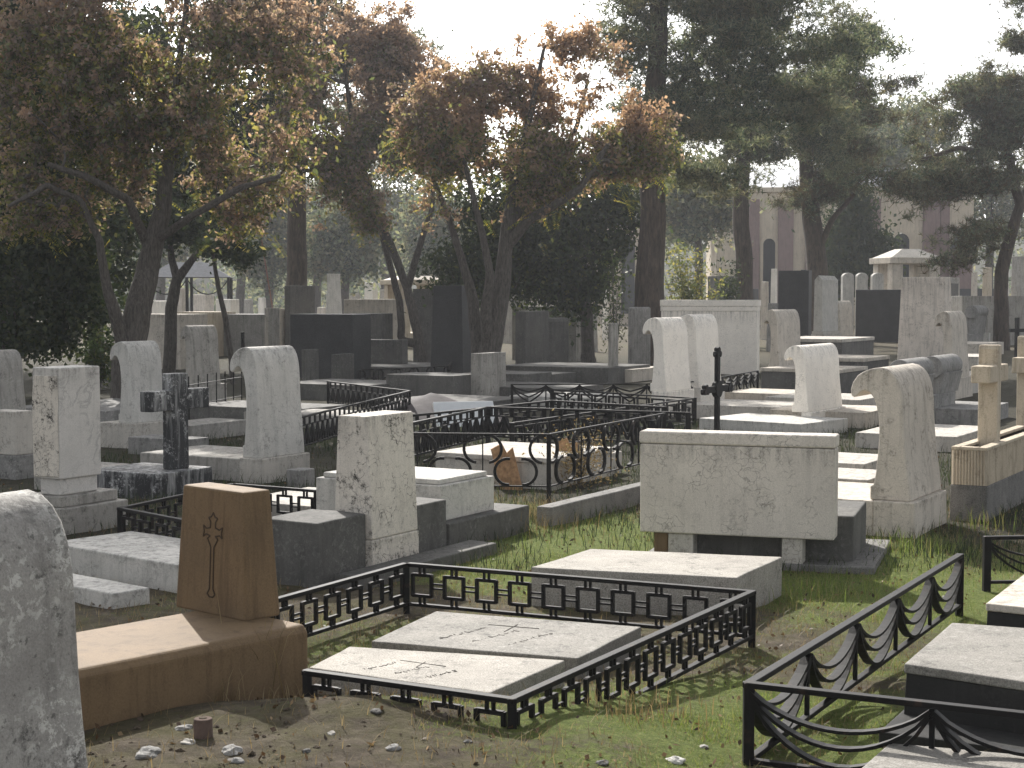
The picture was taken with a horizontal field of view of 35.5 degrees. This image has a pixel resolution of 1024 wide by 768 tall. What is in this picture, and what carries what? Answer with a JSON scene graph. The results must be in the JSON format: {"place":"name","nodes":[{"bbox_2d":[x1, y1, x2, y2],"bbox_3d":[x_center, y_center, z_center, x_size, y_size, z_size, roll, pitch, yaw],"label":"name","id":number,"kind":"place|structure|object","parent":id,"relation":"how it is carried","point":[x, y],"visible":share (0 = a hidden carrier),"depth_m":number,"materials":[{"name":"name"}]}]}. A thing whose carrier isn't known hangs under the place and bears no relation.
{"place":"outdoors","nodes":[
{"label":"outdoors","id":0,"kind":"place"},
{"bbox_2d":[0,311,1023,767],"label":"ground","id":1,"kind":"structure","parent":0,"point":[356,717],"depth_m":8.24,"materials":[{"name":"plant"}]},
{"bbox_2d":[0,349,25,409],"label":"wave gravestone","id":2,"kind":"object","parent":1,"relation":"on","point":[12,395],"visible":0.6,"depth_m":23.13,"materials":[{"name":"stone"}]},
{"bbox_2d":[0,409,33,479],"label":"stone pedestal","id":3,"kind":"object","parent":1,"relation":"on","point":[16,448],"visible":0.81,"depth_m":18.38,"materials":[{"name":"stone"}]},
{"bbox_2d":[0,489,87,767],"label":"wave gravestone","id":4,"kind":"object","parent":1,"relation":"on","point":[41,722],"visible":1,"depth_m":5.23,"materials":[{"name":"stone"}]},
{"bbox_2d":[0,0,141,376],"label":"evergreen","id":5,"kind":"object","parent":1,"relation":"on","point":[48,279],"visible":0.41,"depth_m":33.36,"materials":[{"name":"green plant"}]},
{"bbox_2d":[31,365,128,534],"bbox_3d":[-3.982,0.593,14.482,0.570,1.510,0.834,2,4,30],"label":"marble headstone","id":6,"kind":"object","parent":1,"relation":"on","point":[66,433],"visible":0.81,"depth_m":14.25,"materials":[{"name":"stone"}]},
{"bbox_2d":[73,573,148,608],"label":"grave slab","id":7,"kind":"structure","parent":1,"relation":"on","point":[97,592],"depth_m":10.90,"materials":[{"name":"white stone"}]},
{"bbox_2d":[34,373,211,499],"bbox_3d":[-4.205,0.530,17.285,1.881,1.327,0.986,2,4,30],"label":"peeling cross","id":8,"kind":"object","parent":1,"relation":"on","point":[175,399],"visible":0.72,"depth_m":16.83,"materials":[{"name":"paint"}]},
{"bbox_2d":[67,531,179,592],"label":"grave slab","id":9,"kind":"structure","parent":1,"relation":"on","point":[143,559],"depth_m":11.87,"materials":[{"name":"white stone"}]},
{"bbox_2d":[100,340,162,447],"bbox_3d":[-5.295,0.156,22.340,0.664,1.515,0.709,2,4,30],"label":"wave gravestone","id":10,"kind":"object","parent":1,"relation":"on","point":[140,365],"visible":0.73,"depth_m":22.08,"materials":[{"name":"stone"}]},
{"bbox_2d":[112,314,206,369],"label":"tomb wall","id":11,"kind":"structure","parent":1,"relation":"on","point":[156,328],"depth_m":45.90,"materials":[{"name":"beige stone"}]},
{"bbox_2d":[0,0,374,398],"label":"tree","id":12,"kind":"object","parent":1,"relation":"on","point":[96,68],"visible":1,"depth_m":29.52,"materials":[{"name":"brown plant"}]},
{"bbox_2d":[76,482,307,730],"bbox_3d":[-2.017,1.104,7.487,0.876,1.055,2.170,3,4,42],"label":"brown grave","id":13,"kind":"object","parent":1,"relation":"on","point":[127,671],"visible":0.62,"depth_m":7.84,"materials":[{"name":"stone"}]},
{"bbox_2d":[151,262,232,313],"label":"iron canopy","id":14,"kind":"object","parent":1,"relation":"on","point":[201,270],"visible":0.57,"depth_m":70.60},
{"bbox_2d":[114,188,272,373],"bbox_3d":[-7.920,-2.322,40.003,3.743,5.202,2.956,1,3,23],"label":"tree","id":15,"kind":"object","parent":1,"relation":"on","point":[186,233],"visible":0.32,"depth_m":39.82,"materials":[{"name":"brown plant"}]},
{"bbox_2d":[38,0,359,365],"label":"evergreen","id":16,"kind":"object","parent":1,"relation":"on","point":[126,253],"visible":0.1,"depth_m":47.16,"materials":[{"name":"green plant"}]},
{"bbox_2d":[181,325,226,402],"bbox_3d":[-5.807,-0.308,30.077,0.363,1.591,0.936,2,4,30],"label":"wave gravestone","id":17,"kind":"object","parent":1,"relation":"on","point":[202,355],"visible":0.8,"depth_m":29.95,"materials":[{"name":"stone"}]},
{"bbox_2d":[117,483,315,537],"bbox_3d":[-2.500,1.231,13.307,1.523,0.440,3.258,0,3,0],"label":"grave fence","id":18,"kind":"object","parent":1,"relation":"on","point":[142,520],"visible":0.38,"depth_m":13.62,"materials":[{"name":"black metal"}]},
{"bbox_2d":[188,418,245,439],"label":"grave slab","id":19,"kind":"structure","parent":1,"relation":"on","point":[205,427],"depth_m":23.71,"materials":[{"name":"stone"}]},
{"bbox_2d":[179,220,267,383],"bbox_3d":[-6.698,-1.818,37.840,2.073,4.427,1.856,-1,3,-23],"label":"tree","id":20,"kind":"object","parent":1,"relation":"on","point":[241,258],"visible":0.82,"depth_m":37.81,"materials":[{"name":"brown plant"}]},
{"bbox_2d":[140,345,309,483],"bbox_3d":[-3.307,0.325,18.805,1.830,1.567,1.140,2,4,30],"label":"wave gravestone","id":21,"kind":"object","parent":1,"relation":"on","point":[271,448],"visible":0.83,"depth_m":18.19,"materials":[{"name":"stone"}]},
{"bbox_2d":[223,314,264,355],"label":"tomb wall","id":22,"kind":"structure","parent":1,"relation":"on","point":[251,327],"depth_m":55.57,"materials":[{"name":"grey stone"}]},
{"bbox_2d":[209,171,320,307],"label":"tree","id":23,"kind":"object","parent":1,"relation":"on","point":[278,227],"visible":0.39,"depth_m":103.78,"materials":[{"name":"green plant"}]},
{"bbox_2d":[190,400,346,418],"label":"grave slab","id":24,"kind":"structure","parent":1,"relation":"on","point":[235,409],"depth_m":27.18,"materials":[{"name":"stone"}]},
{"bbox_2d":[284,286,314,344],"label":"tall block","id":25,"kind":"structure","parent":1,"relation":"on","point":[299,299],"depth_m":52.80,"materials":[{"name":"stone"}]},
{"bbox_2d":[175,0,454,285],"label":"pine tree","id":26,"kind":"object","parent":1,"relation":"on","point":[296,257],"visible":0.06,"depth_m":57.50,"materials":[{"name":"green plant"}]},
{"bbox_2d":[290,314,370,378],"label":"dark slab stone","id":27,"kind":"object","parent":1,"relation":"on","point":[327,335],"visible":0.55,"depth_m":40.83,"materials":[{"name":"black stone"}]},
{"bbox_2d":[262,186,416,313],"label":"tree","id":28,"kind":"object","parent":1,"relation":"on","point":[331,253],"visible":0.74,"depth_m":96.64,"materials":[{"name":"green plant"}]},
{"bbox_2d":[300,379,388,399],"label":"grave slab","id":29,"kind":"structure","parent":1,"relation":"on","point":[313,389],"depth_m":32.48,"materials":[{"name":"stone"}]},
{"bbox_2d":[224,0,480,361],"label":"tree","id":30,"kind":"object","parent":1,"relation":"on","point":[387,52],"visible":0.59,"depth_m":45.30,"materials":[{"name":"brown plant"}]},
{"bbox_2d":[302,381,410,445],"bbox_3d":[-2.401,0.468,25.728,1.575,0.560,9.232,0,3,-4],"label":"grave fence","id":31,"kind":"object","parent":1,"relation":"on","point":[316,435],"visible":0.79,"depth_m":25.74,"materials":[{"name":"black metal"}]},
{"bbox_2d":[344,299,404,339],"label":"tan tomb","id":32,"kind":"object","parent":1,"relation":"on","point":[369,305],"visible":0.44,"depth_m":51.45,"materials":[{"name":"beige stone"}]},
{"bbox_2d":[272,410,496,589],"bbox_3d":[-0.981,0.844,12.385,0.844,1.243,2.002,2,4,30],"label":"tapered gravestone","id":33,"kind":"object","parent":1,"relation":"on","point":[382,515],"visible":0.76,"depth_m":12.07,"materials":[{"name":"stone"}]},
{"bbox_2d":[342,161,427,289],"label":"tree","id":34,"kind":"object","parent":1,"relation":"on","point":[395,200],"visible":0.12,"depth_m":133.37,"materials":[{"name":"green plant"}]},
{"bbox_2d":[371,339,407,363],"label":"dark block","id":35,"kind":"structure","parent":1,"relation":"on","point":[388,351],"depth_m":43.10,"materials":[{"name":"stone"}]},
{"bbox_2d":[316,466,528,545],"bbox_3d":[-0.830,1.061,14.089,1.504,0.620,1.361,2,4,30],"label":"white tomb","id":36,"kind":"object","parent":1,"relation":"on","point":[474,509],"visible":0.43,"depth_m":13.70,"materials":[{"name":"stone"}]},
{"bbox_2d":[413,289,432,362],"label":"tall brown stone","id":37,"kind":"object","parent":1,"relation":"on","point":[425,315],"visible":0.34,"depth_m":49.53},
{"bbox_2d":[386,372,470,397],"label":"grave slab","id":38,"kind":"structure","parent":1,"relation":"on","point":[420,383],"depth_m":32.24,"materials":[{"name":"stone"}]},
{"bbox_2d":[309,647,564,702],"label":"inscribed slab","id":39,"kind":"structure","parent":1,"relation":"on","point":[488,674],"depth_m":8.02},
{"bbox_2d":[389,177,491,287],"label":"tree","id":40,"kind":"object","parent":1,"relation":"on","point":[409,229],"visible":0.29,"depth_m":113.47,"materials":[{"name":"green plant"}]},
{"bbox_2d":[430,286,470,372],"bbox_3d":[-1.488,-1.218,39.337,0.968,2.392,0.491,2,4,30],"label":"tall dark stone","id":41,"kind":"object","parent":1,"relation":"on","point":[451,340],"visible":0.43,"depth_m":39.12,"materials":[{"name":"black stone"}]},
{"bbox_2d":[471,352,505,395],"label":"square gravestone","id":42,"kind":"object","parent":1,"relation":"on","point":[488,373],"visible":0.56,"depth_m":32.62,"materials":[{"name":"stone"}]},
{"bbox_2d":[372,612,640,679],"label":"inscribed slab","id":43,"kind":"structure","parent":1,"relation":"on","point":[573,644],"depth_m":9.06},
{"bbox_2d":[0,418,1023,574],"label":"weeds","id":44,"kind":"object","parent":1,"relation":"on","point":[334,441],"visible":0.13,"depth_m":14.61,"materials":[{"name":"green plant"}]},
{"bbox_2d":[0,425,1023,767],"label":"leaf litter","id":45,"kind":"object","parent":1,"relation":"on","point":[312,699],"visible":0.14,"depth_m":7.98,"materials":[{"name":"brown"}]},
{"bbox_2d":[270,562,755,728],"bbox_3d":[-0.313,1.486,8.862,2.412,0.440,3.026,2,4,29],"label":"grave fence","id":46,"kind":"object","parent":1,"relation":"on","point":[510,716],"visible":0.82,"depth_m":9.41,"materials":[{"name":"black metal"}]},
{"bbox_2d":[337,12,701,352],"bbox_3d":[0.110,-3.911,35.988,8.313,8.823,4.149,0,3,0],"label":"tree","id":47,"kind":"object","parent":1,"relation":"on","point":[538,164],"visible":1,"depth_m":35.51,"materials":[{"name":"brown plant"}]},
{"bbox_2d":[435,441,614,490],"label":"grave slab","id":48,"kind":"structure","parent":1,"relation":"on","point":[526,469],"depth_m":17.90,"materials":[{"name":"stone"}]},
{"bbox_2d":[376,145,679,362],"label":"evergreen","id":49,"kind":"object","parent":1,"relation":"on","point":[571,287],"visible":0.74,"depth_m":49.27,"materials":[{"name":"green plant"}]},
{"bbox_2d":[515,311,548,363],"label":"plain gravestone","id":50,"kind":"object","parent":1,"relation":"on","point":[531,336],"visible":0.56,"depth_m":43.17,"materials":[{"name":"stone"}]},
{"bbox_2d":[413,413,665,503],"bbox_3d":[0.507,0.840,16.953,4.376,0.800,1.429,-2,4,-38],"label":"grave fence","id":51,"kind":"object","parent":1,"relation":"on","point":[556,459],"visible":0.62,"depth_m":16.13,"materials":[{"name":"black metal"}]},
{"bbox_2d":[413,400,666,441],"bbox_3d":[0.295,0.668,21.549,2.140,0.600,4.374,2,4,33],"label":"grave fence","id":52,"kind":"object","parent":1,"relation":"on","point":[496,422],"visible":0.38,"depth_m":22.88,"materials":[{"name":"black metal"}]},
{"bbox_2d":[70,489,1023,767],"bbox_3d":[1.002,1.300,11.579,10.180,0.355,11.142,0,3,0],"label":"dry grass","id":53,"kind":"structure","parent":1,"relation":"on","point":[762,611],"depth_m":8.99,"materials":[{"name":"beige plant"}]},
{"bbox_2d":[413,406,690,456],"bbox_3d":[0.313,0.764,19.798,2.982,0.600,4.872,1,3,18],"label":"grave fence","id":54,"kind":"object","parent":1,"relation":"on","point":[425,445],"visible":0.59,"depth_m":21.75,"materials":[{"name":"black metal"}]},
{"bbox_2d":[83,230,1023,313],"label":"treeline","id":55,"kind":"object","parent":1,"relation":"on","point":[280,303],"visible":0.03,"depth_m":172.38,"materials":[{"name":"plant"}]},
{"bbox_2d":[549,317,568,361],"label":"rounded gravestone","id":56,"kind":"object","parent":1,"relation":"on","point":[558,339],"visible":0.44,"depth_m":45.02,"materials":[{"name":"stone"}]},
{"bbox_2d":[522,407,629,490],"bbox_3d":[0.711,0.883,17.492,1.848,1.259,1.294,2,4,31],"label":"dry plant","id":57,"kind":"object","parent":1,"relation":"on","point":[579,482],"visible":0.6,"depth_m":17.53,"materials":[{"name":"brown plant"}]},
{"bbox_2d":[506,362,649,383],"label":"grave slab","id":58,"kind":"structure","parent":1,"relation":"on","point":[599,373],"depth_m":38.88,"materials":[{"name":"stone"}]},
{"bbox_2d":[537,482,639,525],"bbox_3d":[0.903,1.169,15.611,0.163,0.232,2.470,2,4,30],"label":"kerb stone","id":59,"kind":"object","parent":1,"relation":"on","point":[628,494],"visible":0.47,"depth_m":15.19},
{"bbox_2d":[509,389,696,443],"bbox_3d":[1.589,0.565,24.604,2.551,0.530,7.694,0,3,5],"label":"grave fence","id":60,"kind":"object","parent":1,"relation":"on","point":[676,408],"visible":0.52,"depth_m":25.41,"materials":[{"name":"black metal"}]},
{"bbox_2d":[587,224,639,324],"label":"cream building","id":61,"kind":"structure","parent":1,"relation":"on","point":[630,279],"depth_m":117.82,"materials":[{"name":"beige stone"}]},
{"bbox_2d":[511,370,758,406],"bbox_3d":[3.356,0.162,31.108,2.072,0.540,7.580,3,4,45],"label":"grave fence","id":62,"kind":"object","parent":1,"relation":"on","point":[736,380],"visible":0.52,"depth_m":29.30,"materials":[{"name":"black metal"}]},
{"bbox_2d":[628,307,650,363],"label":"rounded gravestone","id":63,"kind":"object","parent":1,"relation":"on","point":[639,342],"visible":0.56,"depth_m":45.01,"materials":[{"name":"grey stone"}]},
{"bbox_2d":[532,549,781,617],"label":"grave slab","id":64,"kind":"structure","parent":1,"relation":"on","point":[759,574],"depth_m":10.75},
{"bbox_2d":[643,317,693,414],"bbox_3d":[2.795,-0.313,28.634,0.526,1.760,1.172,2,4,30],"label":"wave gravestone","id":65,"kind":"object","parent":1,"relation":"on","point":[671,374],"visible":0.93,"depth_m":28.30,"materials":[{"name":"stone"}]},
{"bbox_2d":[629,140,775,299],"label":"tree","id":66,"kind":"object","parent":1,"relation":"on","point":[687,218],"visible":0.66,"depth_m":90.62,"materials":[{"name":"green plant"}]},
{"bbox_2d":[664,233,740,299],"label":"leafy shrub","id":67,"kind":"object","parent":1,"relation":"on","point":[684,291],"visible":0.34,"depth_m":51.84,"materials":[{"name":"green plant"}]},
{"bbox_2d":[681,314,724,401],"bbox_3d":[3.611,-0.440,30.645,0.526,1.793,1.191,2,4,30],"label":"wave gravestone","id":68,"kind":"object","parent":1,"relation":"on","point":[702,333],"visible":0.56,"depth_m":30.27,"materials":[{"name":"stone"}]},
{"bbox_2d":[660,300,760,373],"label":"white tomb block","id":69,"kind":"structure","parent":1,"relation":"on","point":[738,322],"depth_m":43.01,"materials":[{"name":"stone"}]},
{"bbox_2d":[684,399,793,418],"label":"grave slab","id":70,"kind":"structure","parent":1,"relation":"on","point":[705,409],"depth_m":27.38,"materials":[{"name":"stone"}]},
{"bbox_2d":[576,0,917,365],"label":"pine tree","id":71,"kind":"object","parent":1,"relation":"on","point":[736,30],"visible":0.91,"depth_m":47.10,"materials":[{"name":"green plant"}]},
{"bbox_2d":[640,428,889,574],"bbox_3d":[2.095,0.886,13.022,1.821,1.087,1.500,1,3,18],"label":"slab headstone","id":72,"kind":"object","parent":1,"relation":"on","point":[752,493],"visible":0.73,"depth_m":12.38,"materials":[{"name":"stone"}]},
{"bbox_2d":[699,413,847,432],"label":"grave slab","id":73,"kind":"structure","parent":1,"relation":"on","point":[764,422],"depth_m":24.33,"materials":[{"name":"white stone"}]},
{"bbox_2d":[762,309,800,366],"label":"wave gravestone","id":74,"kind":"object","parent":1,"relation":"on","point":[784,324],"visible":0.62,"depth_m":36.56,"materials":[{"name":"beige stone"}]},
{"bbox_2d":[670,0,898,299],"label":"pine tree","id":75,"kind":"object","parent":1,"relation":"on","point":[775,150],"visible":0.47,"depth_m":65.20,"materials":[{"name":"green plant"}]},
{"bbox_2d":[778,270,811,335],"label":"granite slab","id":76,"kind":"structure","parent":1,"relation":"on","point":[795,290],"depth_m":60.19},
{"bbox_2d":[760,365,867,392],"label":"grave slab","id":77,"kind":"structure","parent":1,"relation":"on","point":[779,377],"depth_m":35.14,"materials":[{"name":"stone"}]},
{"bbox_2d":[784,343,844,416],"bbox_3d":[4.902,0.037,25.881,0.464,1.363,1.760,2,4,30],"label":"wave gravestone","id":78,"kind":"object","parent":1,"relation":"on","point":[817,389],"visible":0.91,"depth_m":25.50,"materials":[{"name":"stone"}]},
{"bbox_2d":[770,405,878,427],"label":"grave slab","id":79,"kind":"structure","parent":1,"relation":"on","point":[859,415],"depth_m":25.64,"materials":[{"name":"beige stone"}]},
{"bbox_2d":[811,275,841,335],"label":"pointed gravestone","id":80,"kind":"object","parent":1,"relation":"on","point":[826,306],"visible":0.83,"depth_m":68.36,"materials":[{"name":"stone"}]},
{"bbox_2d":[800,336,874,354],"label":"grave slab","id":81,"kind":"structure","parent":1,"relation":"on","point":[846,345],"depth_m":48.67,"materials":[{"name":"stone"}]},
{"bbox_2d":[706,168,973,325],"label":"church","id":82,"kind":"structure","parent":1,"relation":"on","point":[777,243],"depth_m":113.62,"materials":[{"name":"stone"}]},
{"bbox_2d":[750,11,937,333],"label":"pine tree","id":83,"kind":"object","parent":1,"relation":"on","point":[810,198],"visible":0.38,"depth_m":71.02,"materials":[{"name":"green plant"}]},
{"bbox_2d":[791,171,906,304],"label":"cypress","id":84,"kind":"object","parent":1,"relation":"on","point":[853,245],"visible":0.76,"depth_m":86.96,"materials":[{"name":"green plant"}]},
{"bbox_2d":[821,96,924,168],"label":"tree","id":85,"kind":"object","parent":1,"relation":"on","point":[899,152],"visible":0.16,"depth_m":119.87,"materials":[{"name":"green plant"}]},
{"bbox_2d":[855,290,900,341],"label":"granite block","id":86,"kind":"structure","parent":1,"relation":"on","point":[877,314],"depth_m":72.97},
{"bbox_2d":[742,553,1023,767],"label":"grave fence","id":87,"kind":"object","parent":1,"relation":"on","point":[758,708],"visible":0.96,"depth_m":7.19,"materials":[{"name":"black metal"}]},
{"bbox_2d":[838,363,946,537],"bbox_3d":[2.920,0.564,14.928,2.068,1.514,1.325,2,4,30],"label":"wave gravestone","id":88,"kind":"object","parent":1,"relation":"on","point":[904,492],"visible":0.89,"depth_m":14.07,"materials":[{"name":"beige stone"}]},
{"bbox_2d":[869,249,942,289],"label":"stone shrine","id":89,"kind":"object","parent":1,"relation":"on","point":[888,265],"visible":0.4,"depth_m":78.91,"materials":[{"name":"beige stone"}]},
{"bbox_2d":[865,77,960,166],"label":"tree","id":90,"kind":"object","parent":1,"relation":"on","point":[913,102],"visible":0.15,"depth_m":127.43,"materials":[{"name":"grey plant"}]},
{"bbox_2d":[855,424,977,451],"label":"grave slab","id":91,"kind":"structure","parent":1,"relation":"on","point":[948,436],"depth_m":22.06,"materials":[{"name":"stone"}]},
{"bbox_2d":[823,0,1023,350],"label":"pine tree","id":92,"kind":"object","parent":1,"relation":"on","point":[988,99],"visible":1,"depth_m":60.92,"materials":[{"name":"green plant"}]},
{"bbox_2d":[897,277,951,359],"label":"tapered gravestone","id":93,"kind":"object","parent":1,"relation":"on","point":[925,302],"visible":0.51,"depth_m":40.72,"materials":[{"name":"stone"}]},
{"bbox_2d":[863,743,1023,767],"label":"grave slab","id":94,"kind":"structure","parent":1,"relation":"on","point":[894,755],"depth_m":6.33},
{"bbox_2d":[927,354,962,420],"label":"bolster gravestone","id":95,"kind":"object","parent":1,"relation":"on","point":[947,371],"visible":0.66,"depth_m":26.74,"materials":[{"name":"grey stone"}]},
{"bbox_2d":[879,710,1023,752],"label":"grave step","id":96,"kind":"object","parent":1,"relation":"on","point":[1012,740],"visible":0.11,"depth_m":7.08,"materials":[{"name":"black stone"}]},
{"bbox_2d":[934,311,972,399],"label":"wave gravestone","id":97,"kind":"object","parent":1,"relation":"on","point":[953,324],"visible":0.58,"depth_m":32.77,"materials":[{"name":"beige stone"}]},
{"bbox_2d":[904,623,1023,734],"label":"grave slab","id":98,"kind":"structure","parent":1,"relation":"on","point":[973,664],"depth_m":7.36,"materials":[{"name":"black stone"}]},
{"bbox_2d":[935,401,1008,424],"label":"grave slab","id":99,"kind":"structure","parent":1,"relation":"on","point":[962,412],"depth_m":26.23,"materials":[{"name":"grey stone"}]},
{"bbox_2d":[930,121,1023,288],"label":"tree","id":100,"kind":"object","parent":1,"relation":"on","point":[1003,206],"visible":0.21,"depth_m":125.99,"materials":[{"name":"green plant"}]},
{"bbox_2d":[950,345,1023,521],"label":"stone cross","id":101,"kind":"object","parent":1,"relation":"on","point":[987,468],"visible":0.98,"depth_m":15.37,"materials":[{"name":"stone"}]},
{"bbox_2d":[951,296,1023,344],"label":"wall","id":102,"kind":"structure","parent":1,"relation":"on","point":[1016,305],"depth_m":68.10,"materials":[{"name":"stone"}]},
{"bbox_2d":[982,535,1023,591],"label":"grave fence","id":103,"kind":"object","parent":1,"relation":"on","point":[989,546],"visible":0.81,"depth_m":11.34,"materials":[{"name":"black metal"}]},
{"bbox_2d":[986,575,1023,627],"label":"grave slab","id":104,"kind":"structure","parent":1,"relation":"on","point":[1004,607],"depth_m":9.22,"materials":[{"name":"white stone"}]},
{"bbox_2d":[32,0,1023,218],"label":"sky","id":105,"kind":"structure","parent":0,"point":[948,34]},
{"bbox_2d":[64,172,1023,310],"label":"hills","id":106,"kind":"structure","parent":0,"point":[977,269],"depth_m":235.82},
{"bbox_2d":[93,552,1023,767],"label":"grass","id":107,"kind":"structure","parent":0,"point":[711,720],"depth_m":7.94,"materials":[{"name":"green"}]},
{"bbox_2d":[309,495,1022,724],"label":"long grass","id":108,"kind":"structure","parent":0,"point":[569,549],"depth_m":11.79,"materials":[{"name":"green"}]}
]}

